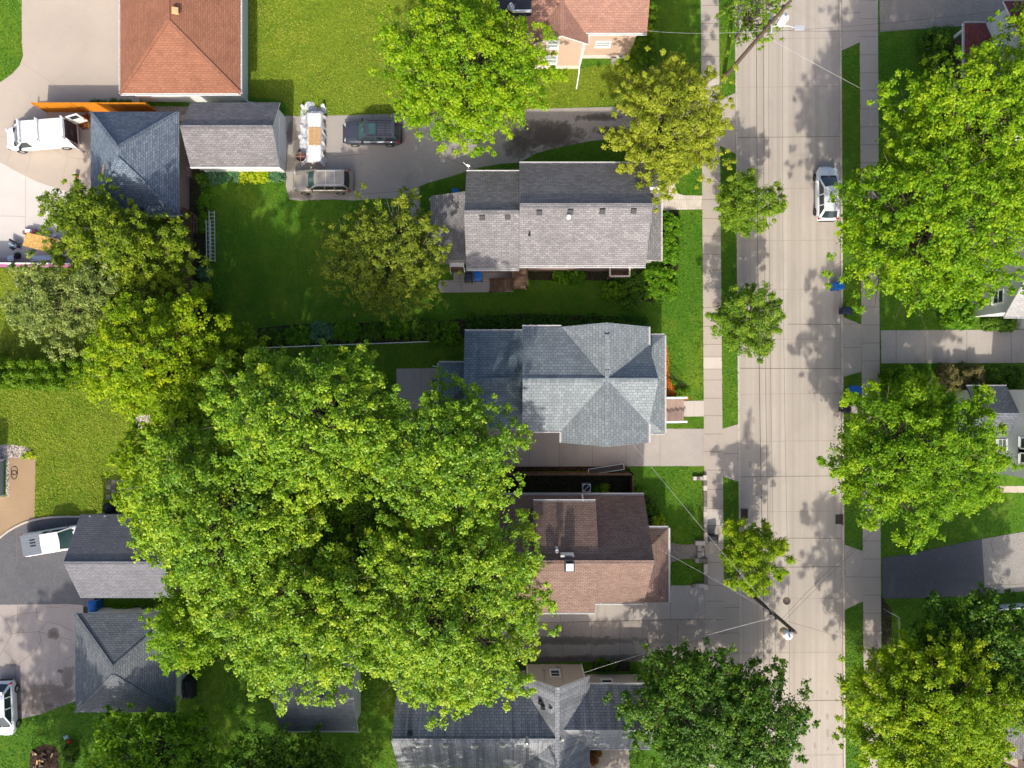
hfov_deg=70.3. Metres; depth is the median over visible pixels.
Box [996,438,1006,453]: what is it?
window
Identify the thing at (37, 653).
driveway
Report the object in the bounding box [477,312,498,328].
iris clump
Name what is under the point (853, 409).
concrete pad
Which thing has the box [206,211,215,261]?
ladder
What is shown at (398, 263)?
lawn tree
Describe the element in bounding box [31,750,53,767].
log pile
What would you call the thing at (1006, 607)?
metal fence
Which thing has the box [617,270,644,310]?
shrub
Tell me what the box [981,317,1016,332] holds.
shrub
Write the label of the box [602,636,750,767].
dark tree
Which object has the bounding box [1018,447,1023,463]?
window
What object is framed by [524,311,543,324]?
iris clump
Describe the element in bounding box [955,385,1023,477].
house
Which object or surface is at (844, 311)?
wheelie bin
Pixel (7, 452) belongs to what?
gravel bed
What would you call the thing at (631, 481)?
board fence
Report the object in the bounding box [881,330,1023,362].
driveway
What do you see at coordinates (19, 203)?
patio
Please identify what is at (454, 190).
wheelie bin
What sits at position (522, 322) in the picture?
iris clump
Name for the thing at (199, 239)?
garden bed
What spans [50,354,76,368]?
arborvitae
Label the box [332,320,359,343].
perennial
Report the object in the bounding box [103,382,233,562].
boxelder tree
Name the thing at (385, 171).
driveway
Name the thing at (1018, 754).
house
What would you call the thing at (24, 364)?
arborvitae
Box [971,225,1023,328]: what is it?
house
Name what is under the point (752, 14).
street tree
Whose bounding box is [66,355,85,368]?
arborvitae
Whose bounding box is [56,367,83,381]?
arborvitae
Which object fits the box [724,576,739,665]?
driveway apron
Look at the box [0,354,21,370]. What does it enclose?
arborvitae
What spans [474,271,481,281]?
wheelie bin
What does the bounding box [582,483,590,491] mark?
air conditioner
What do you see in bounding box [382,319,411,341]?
perennial
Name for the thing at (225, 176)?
hosta
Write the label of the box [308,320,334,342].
perennial
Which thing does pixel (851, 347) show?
driveway apron
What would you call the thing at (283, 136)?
garage door
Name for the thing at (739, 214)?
street tree
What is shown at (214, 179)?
hosta
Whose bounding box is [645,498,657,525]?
perennial
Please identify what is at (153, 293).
garden tree
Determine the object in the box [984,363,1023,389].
shrub
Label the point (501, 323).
iris clump
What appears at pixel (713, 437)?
sidewalk
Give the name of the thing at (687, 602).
driveway
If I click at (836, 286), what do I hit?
wheelie bin
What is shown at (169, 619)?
boxelder tree
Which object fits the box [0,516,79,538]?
kerb
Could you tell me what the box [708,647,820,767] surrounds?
dark tree
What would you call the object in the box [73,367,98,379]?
arborvitae
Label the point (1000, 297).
window
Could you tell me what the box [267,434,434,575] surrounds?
maple tree
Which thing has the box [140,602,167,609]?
perennial
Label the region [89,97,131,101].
ground plants
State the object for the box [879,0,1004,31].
driveway
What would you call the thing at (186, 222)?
board fence
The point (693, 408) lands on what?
path
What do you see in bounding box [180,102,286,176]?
garage
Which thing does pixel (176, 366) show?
boxelder tree
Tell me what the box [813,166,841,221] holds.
parked car
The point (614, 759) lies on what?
patio
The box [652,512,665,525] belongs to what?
perennial
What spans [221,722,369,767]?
garden tree
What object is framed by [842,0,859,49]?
driveway apron
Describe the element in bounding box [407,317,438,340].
perennial
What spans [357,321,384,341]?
perennial
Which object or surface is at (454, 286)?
path
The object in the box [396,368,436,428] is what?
patio
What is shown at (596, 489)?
shrub
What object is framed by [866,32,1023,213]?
maple tree
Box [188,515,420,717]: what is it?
maple tree
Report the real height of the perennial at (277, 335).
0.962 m
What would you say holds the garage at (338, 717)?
on the lawn at (266, 238)
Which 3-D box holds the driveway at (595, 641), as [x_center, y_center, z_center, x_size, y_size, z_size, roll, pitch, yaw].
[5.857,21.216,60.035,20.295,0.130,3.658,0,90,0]
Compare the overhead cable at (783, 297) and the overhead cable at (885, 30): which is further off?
the overhead cable at (885, 30)
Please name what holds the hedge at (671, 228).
on the garden bed at (676, 214)
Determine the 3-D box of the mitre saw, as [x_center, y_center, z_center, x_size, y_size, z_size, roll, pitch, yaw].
[-40.745,-11.417,59.696,0.893,0.632,0.972,0,90,0]
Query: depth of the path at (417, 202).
59.98 m
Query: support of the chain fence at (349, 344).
on the lawn at (266, 238)
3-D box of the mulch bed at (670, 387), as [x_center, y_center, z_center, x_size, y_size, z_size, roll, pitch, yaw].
[13.489,-0.949,60.044,2.282,0.112,4.592,0,90,0]
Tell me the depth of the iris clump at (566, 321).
59.60 m
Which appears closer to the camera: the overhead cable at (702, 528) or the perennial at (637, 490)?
the overhead cable at (702, 528)
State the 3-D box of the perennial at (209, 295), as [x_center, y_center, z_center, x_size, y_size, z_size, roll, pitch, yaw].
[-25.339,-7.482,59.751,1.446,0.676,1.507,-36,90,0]
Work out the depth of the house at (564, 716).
55.44 m
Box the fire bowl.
[295,151,305,161]
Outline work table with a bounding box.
[22,232,58,252]
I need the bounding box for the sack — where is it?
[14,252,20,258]
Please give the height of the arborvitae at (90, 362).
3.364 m
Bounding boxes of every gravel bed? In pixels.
[0,445,35,496]
[136,414,149,428]
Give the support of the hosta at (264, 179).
on the garden bed
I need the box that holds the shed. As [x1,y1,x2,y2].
[0,459,4,496]
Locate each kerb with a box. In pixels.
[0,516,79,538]
[735,5,741,692]
[839,0,845,767]
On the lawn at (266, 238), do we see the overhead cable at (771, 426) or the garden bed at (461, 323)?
the garden bed at (461, 323)
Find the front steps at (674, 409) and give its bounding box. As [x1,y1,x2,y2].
[666,397,686,422]
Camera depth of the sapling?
55.68 m
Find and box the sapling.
[196,311,277,392]
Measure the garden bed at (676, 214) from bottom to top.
0.108 m
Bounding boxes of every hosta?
[201,170,222,185]
[218,171,239,182]
[237,171,260,184]
[257,171,272,183]
[267,171,286,182]
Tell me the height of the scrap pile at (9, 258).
0.210 m
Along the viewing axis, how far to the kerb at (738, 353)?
59.98 m
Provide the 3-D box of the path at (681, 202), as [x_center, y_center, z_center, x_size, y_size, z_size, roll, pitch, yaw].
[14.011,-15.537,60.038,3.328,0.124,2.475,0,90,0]
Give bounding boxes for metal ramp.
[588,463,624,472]
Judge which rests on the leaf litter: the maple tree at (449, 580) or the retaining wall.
the maple tree at (449, 580)
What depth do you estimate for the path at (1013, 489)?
59.98 m
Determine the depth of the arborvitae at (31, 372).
57.24 m
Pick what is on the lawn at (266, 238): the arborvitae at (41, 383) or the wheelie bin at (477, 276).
the arborvitae at (41, 383)
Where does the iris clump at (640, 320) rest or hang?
on the garden bed at (461, 323)
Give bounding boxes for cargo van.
[5,113,87,153]
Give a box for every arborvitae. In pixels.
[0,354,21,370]
[0,364,7,380]
[0,368,27,380]
[0,377,19,390]
[4,376,31,389]
[5,354,36,370]
[7,368,44,385]
[16,354,44,371]
[21,377,50,394]
[24,366,54,379]
[35,354,60,370]
[35,377,65,392]
[40,366,71,382]
[48,375,81,391]
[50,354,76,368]
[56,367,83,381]
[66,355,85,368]
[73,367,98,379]
[82,356,108,366]
[624,36,659,74]
[638,2,660,46]
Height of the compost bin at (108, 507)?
0.960 m
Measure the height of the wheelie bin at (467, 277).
1.083 m
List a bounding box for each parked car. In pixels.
[0,679,20,734]
[293,167,352,194]
[343,118,401,146]
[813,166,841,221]
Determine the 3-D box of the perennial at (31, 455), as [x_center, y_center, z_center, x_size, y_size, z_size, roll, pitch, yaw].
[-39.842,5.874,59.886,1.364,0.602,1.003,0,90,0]
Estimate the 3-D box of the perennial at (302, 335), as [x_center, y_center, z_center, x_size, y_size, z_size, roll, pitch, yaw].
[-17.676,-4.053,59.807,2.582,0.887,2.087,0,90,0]
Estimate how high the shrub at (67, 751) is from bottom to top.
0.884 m
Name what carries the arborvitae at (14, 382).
on the lawn at (74, 429)
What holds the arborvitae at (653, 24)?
on the lawn at (266, 238)
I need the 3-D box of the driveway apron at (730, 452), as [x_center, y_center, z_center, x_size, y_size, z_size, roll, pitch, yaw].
[17.971,5.679,60.038,1.402,0.125,4.758,0,90,0]
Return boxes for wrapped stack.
[298,101,326,166]
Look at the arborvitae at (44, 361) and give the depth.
57.42 m
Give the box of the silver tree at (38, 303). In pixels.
[0,249,133,361]
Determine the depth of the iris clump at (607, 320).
59.53 m
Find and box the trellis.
[190,212,196,232]
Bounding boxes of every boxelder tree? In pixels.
[71,287,245,435]
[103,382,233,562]
[138,574,233,679]
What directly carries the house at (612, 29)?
on the lawn at (370, 44)
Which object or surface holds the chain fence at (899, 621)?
on the lawn at (1007, 514)
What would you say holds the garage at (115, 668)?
on the lawn at (266, 238)
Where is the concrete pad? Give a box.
[850,406,856,412]
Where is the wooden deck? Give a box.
[489,268,527,291]
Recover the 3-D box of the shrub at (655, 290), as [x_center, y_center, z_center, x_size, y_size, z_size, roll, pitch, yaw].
[12.044,-8.183,59.574,3.377,1.162,3.184,0,90,0]
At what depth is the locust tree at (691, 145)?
51.86 m
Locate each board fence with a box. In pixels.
[0,262,70,267]
[31,102,156,112]
[182,207,197,333]
[505,471,633,492]
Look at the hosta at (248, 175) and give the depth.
59.65 m
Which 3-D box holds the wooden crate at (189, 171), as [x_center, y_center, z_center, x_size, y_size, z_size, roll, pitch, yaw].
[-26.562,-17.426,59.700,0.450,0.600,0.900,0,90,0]
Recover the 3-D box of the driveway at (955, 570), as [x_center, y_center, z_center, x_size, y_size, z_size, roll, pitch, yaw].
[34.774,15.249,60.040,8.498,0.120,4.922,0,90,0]
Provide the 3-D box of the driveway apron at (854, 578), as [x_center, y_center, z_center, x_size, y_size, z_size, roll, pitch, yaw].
[28.215,15.936,60.038,1.540,0.125,5.362,0,90,0]
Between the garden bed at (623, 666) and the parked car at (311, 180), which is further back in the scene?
the garden bed at (623, 666)
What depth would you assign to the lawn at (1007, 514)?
60.00 m
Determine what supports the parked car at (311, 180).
on the driveway at (385, 171)
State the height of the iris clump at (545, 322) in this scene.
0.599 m
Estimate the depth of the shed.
59.77 m
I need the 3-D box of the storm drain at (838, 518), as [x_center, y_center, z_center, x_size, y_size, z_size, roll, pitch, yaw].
[27.031,11.189,60.049,0.600,0.158,0.900,0,90,0]
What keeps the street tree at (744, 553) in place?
on the lawn at (266, 238)
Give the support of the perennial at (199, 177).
on the garden bed at (199, 239)
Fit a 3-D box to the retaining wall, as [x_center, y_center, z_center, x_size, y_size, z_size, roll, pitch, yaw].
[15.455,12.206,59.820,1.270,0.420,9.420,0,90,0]
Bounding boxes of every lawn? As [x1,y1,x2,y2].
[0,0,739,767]
[0,268,197,518]
[249,0,698,115]
[841,0,1023,767]
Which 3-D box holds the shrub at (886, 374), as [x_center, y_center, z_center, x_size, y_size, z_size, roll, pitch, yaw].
[32.150,-0.180,59.386,4.584,1.383,2.480,0,90,0]
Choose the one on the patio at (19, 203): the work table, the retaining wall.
the work table
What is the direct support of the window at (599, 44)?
in the house at (612, 29)
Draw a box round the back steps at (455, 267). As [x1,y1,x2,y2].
[449,262,464,273]
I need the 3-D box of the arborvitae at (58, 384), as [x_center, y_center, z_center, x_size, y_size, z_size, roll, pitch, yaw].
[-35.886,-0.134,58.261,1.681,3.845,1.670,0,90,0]
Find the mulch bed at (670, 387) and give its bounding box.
[666,346,688,399]
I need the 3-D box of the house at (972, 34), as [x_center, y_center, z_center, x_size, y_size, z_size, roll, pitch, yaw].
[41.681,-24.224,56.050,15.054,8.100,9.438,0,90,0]
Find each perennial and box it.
[20,450,35,460]
[79,113,90,129]
[110,604,133,608]
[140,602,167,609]
[193,172,209,190]
[194,265,212,282]
[196,187,211,213]
[197,213,208,234]
[197,282,212,301]
[198,301,221,329]
[260,327,285,346]
[283,324,311,345]
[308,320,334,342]
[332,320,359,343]
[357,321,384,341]
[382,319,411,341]
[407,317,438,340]
[430,319,462,346]
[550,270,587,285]
[634,487,646,495]
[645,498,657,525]
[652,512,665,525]
[673,387,690,399]
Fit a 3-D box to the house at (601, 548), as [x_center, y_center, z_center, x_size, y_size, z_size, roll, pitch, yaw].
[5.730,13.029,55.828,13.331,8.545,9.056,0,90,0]
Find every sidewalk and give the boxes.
[701,0,723,767]
[859,0,881,767]
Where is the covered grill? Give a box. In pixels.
[183,675,196,698]
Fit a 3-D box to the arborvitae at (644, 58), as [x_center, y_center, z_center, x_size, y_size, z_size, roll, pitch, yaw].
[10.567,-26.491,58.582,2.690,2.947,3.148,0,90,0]
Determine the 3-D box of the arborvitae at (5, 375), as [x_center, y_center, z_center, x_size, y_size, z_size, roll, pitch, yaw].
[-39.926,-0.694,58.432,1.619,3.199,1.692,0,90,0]
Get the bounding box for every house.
[119,0,247,101]
[391,663,654,767]
[429,162,662,272]
[432,323,665,446]
[493,0,649,88]
[499,493,669,613]
[927,0,1023,140]
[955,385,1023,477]
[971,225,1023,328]
[997,728,1023,767]
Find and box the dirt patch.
[29,744,58,767]
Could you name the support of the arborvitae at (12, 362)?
on the lawn at (74, 429)
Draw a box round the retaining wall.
[692,475,707,589]
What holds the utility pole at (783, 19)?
on the lawn at (266, 238)
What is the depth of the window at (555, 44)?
55.67 m
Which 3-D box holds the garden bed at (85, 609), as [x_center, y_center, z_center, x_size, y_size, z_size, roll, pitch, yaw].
[-31.515,18.645,60.045,7.700,0.110,0.660,0,90,0]
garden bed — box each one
[83,606,153,612]
[190,169,206,333]
[258,313,632,346]
[493,475,628,492]
[528,271,612,280]
[593,661,629,670]
[628,210,678,301]
[881,595,891,644]
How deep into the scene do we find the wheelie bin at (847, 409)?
59.05 m
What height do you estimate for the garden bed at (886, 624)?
0.109 m
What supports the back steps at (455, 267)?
on the lawn at (266, 238)
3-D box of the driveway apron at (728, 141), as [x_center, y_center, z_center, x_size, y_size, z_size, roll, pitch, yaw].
[17.724,-21.491,60.038,1.458,0.125,5.032,0,90,0]
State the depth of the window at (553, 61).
58.27 m
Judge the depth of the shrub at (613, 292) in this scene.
59.42 m
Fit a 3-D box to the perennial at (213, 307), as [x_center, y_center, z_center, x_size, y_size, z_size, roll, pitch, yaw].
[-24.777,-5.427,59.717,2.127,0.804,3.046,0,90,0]
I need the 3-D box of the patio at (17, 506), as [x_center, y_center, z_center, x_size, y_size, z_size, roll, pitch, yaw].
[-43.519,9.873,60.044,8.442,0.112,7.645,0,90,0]
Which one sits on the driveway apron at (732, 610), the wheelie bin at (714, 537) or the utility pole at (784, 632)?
the utility pole at (784, 632)
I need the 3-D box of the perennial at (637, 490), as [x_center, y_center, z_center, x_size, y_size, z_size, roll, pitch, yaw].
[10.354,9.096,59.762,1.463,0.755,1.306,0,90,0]
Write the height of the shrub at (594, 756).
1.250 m
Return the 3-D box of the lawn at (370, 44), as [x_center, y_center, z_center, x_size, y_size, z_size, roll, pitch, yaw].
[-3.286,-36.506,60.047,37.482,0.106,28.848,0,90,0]
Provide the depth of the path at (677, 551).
59.98 m
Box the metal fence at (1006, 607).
[980,603,1023,609]
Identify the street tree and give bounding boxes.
[705,280,785,363]
[713,167,788,238]
[714,0,790,57]
[719,516,799,597]
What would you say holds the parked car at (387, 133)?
on the driveway at (385, 171)
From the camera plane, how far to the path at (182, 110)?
59.98 m
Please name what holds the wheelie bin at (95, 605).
on the driveway at (42, 579)
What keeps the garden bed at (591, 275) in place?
on the lawn at (266, 238)
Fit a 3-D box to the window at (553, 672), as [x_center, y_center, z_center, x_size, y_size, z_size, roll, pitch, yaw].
[3.444,23.060,58.028,0.910,1.415,0.130,0,90,0]
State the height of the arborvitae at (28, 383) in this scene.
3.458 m
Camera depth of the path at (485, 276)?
59.98 m
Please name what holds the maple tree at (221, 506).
on the leaf litter
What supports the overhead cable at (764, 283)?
attached to the utility pole at (783, 19)
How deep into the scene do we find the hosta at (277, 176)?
59.69 m
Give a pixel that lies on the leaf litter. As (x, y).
(458, 510)
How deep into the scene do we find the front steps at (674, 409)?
59.45 m
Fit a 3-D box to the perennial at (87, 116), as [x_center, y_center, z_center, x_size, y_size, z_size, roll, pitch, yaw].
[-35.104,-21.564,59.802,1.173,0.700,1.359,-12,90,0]
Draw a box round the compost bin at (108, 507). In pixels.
[102,501,117,513]
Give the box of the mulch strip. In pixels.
[502,467,629,471]
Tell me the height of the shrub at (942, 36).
1.798 m
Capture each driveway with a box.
[0,0,184,262]
[0,518,100,606]
[0,601,82,718]
[285,101,701,200]
[396,429,703,466]
[464,585,704,622]
[464,619,705,662]
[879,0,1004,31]
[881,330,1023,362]
[882,539,984,598]
[982,532,1023,593]
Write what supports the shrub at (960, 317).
on the lawn at (1007, 514)
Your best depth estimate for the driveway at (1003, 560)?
59.98 m
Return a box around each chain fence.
[261,341,430,347]
[883,608,899,648]
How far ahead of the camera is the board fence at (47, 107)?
58.74 m
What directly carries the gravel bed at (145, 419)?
on the lawn at (74, 429)
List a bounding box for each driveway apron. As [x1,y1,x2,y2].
[720,93,735,153]
[723,424,737,480]
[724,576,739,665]
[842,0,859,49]
[843,317,860,376]
[845,545,862,608]
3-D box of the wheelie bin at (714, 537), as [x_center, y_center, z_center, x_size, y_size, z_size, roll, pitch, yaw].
[16.325,12.572,59.425,0.832,1.083,0.620,-5,90,0]
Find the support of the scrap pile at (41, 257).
on the patio at (19, 203)
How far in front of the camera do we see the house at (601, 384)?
54.06 m
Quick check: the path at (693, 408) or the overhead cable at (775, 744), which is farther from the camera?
the path at (693, 408)
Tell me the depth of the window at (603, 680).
58.67 m
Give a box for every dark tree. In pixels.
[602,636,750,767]
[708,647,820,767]
[900,581,1023,753]
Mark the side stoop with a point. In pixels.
(617, 273)
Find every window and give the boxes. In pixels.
[544,55,557,64]
[546,40,558,48]
[549,669,560,676]
[594,41,611,47]
[600,678,612,682]
[991,289,1003,304]
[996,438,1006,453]
[1018,436,1023,453]
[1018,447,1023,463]
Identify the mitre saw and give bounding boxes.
[8,238,22,249]
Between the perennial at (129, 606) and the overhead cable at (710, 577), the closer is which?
the overhead cable at (710, 577)
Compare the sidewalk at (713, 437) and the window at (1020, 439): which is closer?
the window at (1020, 439)
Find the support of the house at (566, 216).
on the lawn at (266, 238)
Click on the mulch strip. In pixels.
(552, 469)
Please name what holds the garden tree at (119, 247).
on the lawn at (266, 238)
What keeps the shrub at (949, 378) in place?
on the lawn at (1007, 514)
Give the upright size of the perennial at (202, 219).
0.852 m
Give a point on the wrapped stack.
(312, 137)
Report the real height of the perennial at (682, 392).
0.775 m
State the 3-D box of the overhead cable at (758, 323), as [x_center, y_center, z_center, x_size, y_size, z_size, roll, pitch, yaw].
[17.988,-4.438,52.828,0.033,0.491,41.452,-1,90,0]
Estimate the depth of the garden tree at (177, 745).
53.93 m
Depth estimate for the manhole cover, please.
60.12 m
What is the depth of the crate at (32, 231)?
59.65 m
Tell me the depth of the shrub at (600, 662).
59.49 m
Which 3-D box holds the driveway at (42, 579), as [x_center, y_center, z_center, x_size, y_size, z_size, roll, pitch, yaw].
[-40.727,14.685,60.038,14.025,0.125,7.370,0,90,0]
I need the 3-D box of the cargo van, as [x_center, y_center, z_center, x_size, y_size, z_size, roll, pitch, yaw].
[-37.888,-19.953,58.766,6.643,2.420,2.846,-5,90,0]
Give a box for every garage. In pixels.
[63,513,181,597]
[74,607,186,713]
[89,110,189,219]
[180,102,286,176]
[273,643,360,731]
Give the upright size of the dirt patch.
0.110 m
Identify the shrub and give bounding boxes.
[60,743,78,764]
[590,750,602,767]
[591,485,599,492]
[592,657,616,670]
[598,482,610,492]
[601,280,622,301]
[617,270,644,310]
[640,265,679,302]
[877,367,932,395]
[934,360,986,393]
[939,300,976,330]
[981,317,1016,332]
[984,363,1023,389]
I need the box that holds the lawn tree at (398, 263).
[308,182,461,325]
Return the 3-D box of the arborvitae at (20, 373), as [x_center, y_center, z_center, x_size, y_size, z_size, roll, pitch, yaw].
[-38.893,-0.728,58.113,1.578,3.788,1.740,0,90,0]
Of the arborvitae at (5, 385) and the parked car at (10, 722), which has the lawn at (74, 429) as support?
the arborvitae at (5, 385)
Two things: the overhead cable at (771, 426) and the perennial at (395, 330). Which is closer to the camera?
the overhead cable at (771, 426)
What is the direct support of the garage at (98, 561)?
on the lawn at (266, 238)
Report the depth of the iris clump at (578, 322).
59.56 m
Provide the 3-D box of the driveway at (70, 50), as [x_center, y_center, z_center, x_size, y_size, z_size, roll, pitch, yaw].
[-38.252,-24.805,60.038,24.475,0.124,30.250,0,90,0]
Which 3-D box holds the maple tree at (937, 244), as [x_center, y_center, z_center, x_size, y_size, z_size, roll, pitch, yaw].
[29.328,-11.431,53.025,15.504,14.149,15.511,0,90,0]
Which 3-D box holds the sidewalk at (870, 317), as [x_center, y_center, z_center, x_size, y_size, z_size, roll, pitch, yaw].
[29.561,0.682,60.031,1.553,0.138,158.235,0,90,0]
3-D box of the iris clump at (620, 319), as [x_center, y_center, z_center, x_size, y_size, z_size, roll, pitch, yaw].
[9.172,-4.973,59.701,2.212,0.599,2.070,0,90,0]
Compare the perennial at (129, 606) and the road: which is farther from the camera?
the road
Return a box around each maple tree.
[119,419,332,624]
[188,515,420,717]
[198,338,420,525]
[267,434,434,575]
[328,497,561,730]
[356,366,535,530]
[367,0,569,158]
[816,364,1023,554]
[819,107,1023,327]
[831,621,1023,767]
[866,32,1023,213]
[988,0,1023,95]
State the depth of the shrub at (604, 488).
59.46 m
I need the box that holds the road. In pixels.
[737,0,842,767]
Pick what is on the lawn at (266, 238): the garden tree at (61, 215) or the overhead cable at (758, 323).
the garden tree at (61, 215)
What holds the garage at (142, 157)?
on the lawn at (266, 238)
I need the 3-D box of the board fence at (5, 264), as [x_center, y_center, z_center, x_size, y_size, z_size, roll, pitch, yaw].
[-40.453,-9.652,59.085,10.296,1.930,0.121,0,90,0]
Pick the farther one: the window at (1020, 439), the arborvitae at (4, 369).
the arborvitae at (4, 369)
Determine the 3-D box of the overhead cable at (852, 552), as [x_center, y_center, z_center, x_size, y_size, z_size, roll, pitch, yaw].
[27.672,9.381,52.300,22.864,5.014,0.015,-37,90,0]
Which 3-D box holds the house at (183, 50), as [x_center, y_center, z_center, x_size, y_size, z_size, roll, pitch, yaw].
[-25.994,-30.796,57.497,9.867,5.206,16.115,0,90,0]
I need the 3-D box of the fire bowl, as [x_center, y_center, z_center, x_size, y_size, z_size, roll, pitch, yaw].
[-17.319,-18.630,59.765,0.840,0.430,0.840,0,90,0]
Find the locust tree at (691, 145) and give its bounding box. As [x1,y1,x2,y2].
[599,45,738,212]
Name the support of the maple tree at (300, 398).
on the lawn at (266, 238)
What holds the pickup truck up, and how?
on the driveway at (42, 579)
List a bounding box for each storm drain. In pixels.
[741,508,747,518]
[835,514,842,524]
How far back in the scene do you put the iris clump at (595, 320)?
59.58 m
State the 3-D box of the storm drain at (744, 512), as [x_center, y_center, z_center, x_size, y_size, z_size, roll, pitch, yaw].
[19.187,10.721,60.049,0.600,0.158,0.900,0,90,0]
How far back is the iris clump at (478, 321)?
59.56 m
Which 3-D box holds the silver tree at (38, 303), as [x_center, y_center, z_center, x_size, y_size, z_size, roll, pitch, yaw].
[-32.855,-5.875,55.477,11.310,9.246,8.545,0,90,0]
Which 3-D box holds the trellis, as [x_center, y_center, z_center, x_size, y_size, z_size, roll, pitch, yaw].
[-25.709,-13.191,59.244,0.937,1.548,2.276,-19,90,0]
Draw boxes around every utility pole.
[723,0,804,76]
[736,579,796,639]
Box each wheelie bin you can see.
[87,598,103,611]
[452,188,459,192]
[464,272,472,282]
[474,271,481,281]
[708,534,718,542]
[830,282,844,290]
[838,406,850,412]
[839,306,852,315]
[848,385,861,393]
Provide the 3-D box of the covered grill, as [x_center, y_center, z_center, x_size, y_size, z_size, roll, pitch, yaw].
[-26.364,24.842,59.440,0.840,1.120,1.700,0,90,0]
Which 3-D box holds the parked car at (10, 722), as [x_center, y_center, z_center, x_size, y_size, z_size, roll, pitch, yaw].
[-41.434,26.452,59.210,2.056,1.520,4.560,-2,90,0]
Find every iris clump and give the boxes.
[462,310,483,330]
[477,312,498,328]
[494,312,515,328]
[509,312,531,328]
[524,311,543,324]
[537,313,560,324]
[554,311,573,326]
[567,313,592,325]
[586,309,604,323]
[600,314,615,322]
[612,312,636,324]
[631,313,651,326]
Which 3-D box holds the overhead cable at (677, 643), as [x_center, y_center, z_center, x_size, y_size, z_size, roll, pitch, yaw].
[12.120,19.339,53.700,14.430,5.419,0.020,-25,90,0]
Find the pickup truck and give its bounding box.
[20,524,76,557]
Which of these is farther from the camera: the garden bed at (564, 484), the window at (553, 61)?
the garden bed at (564, 484)
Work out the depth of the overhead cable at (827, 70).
53.27 m
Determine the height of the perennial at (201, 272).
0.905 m
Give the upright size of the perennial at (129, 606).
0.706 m
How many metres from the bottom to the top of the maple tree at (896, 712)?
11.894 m
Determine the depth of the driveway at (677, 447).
59.98 m
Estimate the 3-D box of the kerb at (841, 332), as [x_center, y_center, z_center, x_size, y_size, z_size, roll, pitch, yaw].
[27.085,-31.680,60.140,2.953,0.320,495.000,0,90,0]
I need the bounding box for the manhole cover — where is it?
[783,597,789,604]
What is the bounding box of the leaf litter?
[185,437,466,661]
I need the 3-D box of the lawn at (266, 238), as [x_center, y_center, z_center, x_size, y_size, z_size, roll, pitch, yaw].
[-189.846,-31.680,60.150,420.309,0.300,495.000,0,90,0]
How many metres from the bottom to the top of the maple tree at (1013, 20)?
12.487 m
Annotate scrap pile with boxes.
[7,255,13,260]
[31,255,51,260]
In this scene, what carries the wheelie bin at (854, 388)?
on the lawn at (1007, 514)
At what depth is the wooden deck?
59.00 m
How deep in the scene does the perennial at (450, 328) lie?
59.62 m
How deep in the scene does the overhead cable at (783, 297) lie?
48.52 m
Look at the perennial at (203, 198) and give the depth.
59.60 m
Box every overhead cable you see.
[584,617,773,672]
[634,446,771,610]
[661,550,768,610]
[756,37,763,605]
[763,29,769,602]
[767,37,903,110]
[769,252,774,593]
[772,10,1003,31]
[773,25,977,30]
[775,726,775,763]
[782,52,789,628]
[788,420,995,616]
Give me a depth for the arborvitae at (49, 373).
57.06 m
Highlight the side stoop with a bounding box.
[607,268,629,278]
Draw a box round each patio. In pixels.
[0,163,99,257]
[0,458,35,535]
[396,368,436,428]
[590,750,629,767]
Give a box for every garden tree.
[35,173,148,255]
[44,197,216,298]
[82,695,237,767]
[84,255,190,343]
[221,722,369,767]
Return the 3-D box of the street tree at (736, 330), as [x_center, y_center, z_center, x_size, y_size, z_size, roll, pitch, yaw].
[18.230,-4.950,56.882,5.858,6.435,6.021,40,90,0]
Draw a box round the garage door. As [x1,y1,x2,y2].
[278,126,286,162]
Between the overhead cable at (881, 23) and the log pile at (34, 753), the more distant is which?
the log pile at (34, 753)
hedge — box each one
[661,211,681,267]
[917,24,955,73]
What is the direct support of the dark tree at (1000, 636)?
on the lawn at (1007, 514)
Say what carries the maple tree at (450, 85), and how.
on the lawn at (370, 44)
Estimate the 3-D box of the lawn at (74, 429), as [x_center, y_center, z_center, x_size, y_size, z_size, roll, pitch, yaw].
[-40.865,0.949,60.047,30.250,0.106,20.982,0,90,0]
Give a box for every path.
[152,107,187,114]
[409,200,419,223]
[438,280,512,292]
[453,268,511,279]
[663,182,701,210]
[670,543,696,562]
[684,401,703,416]
[998,486,1023,492]

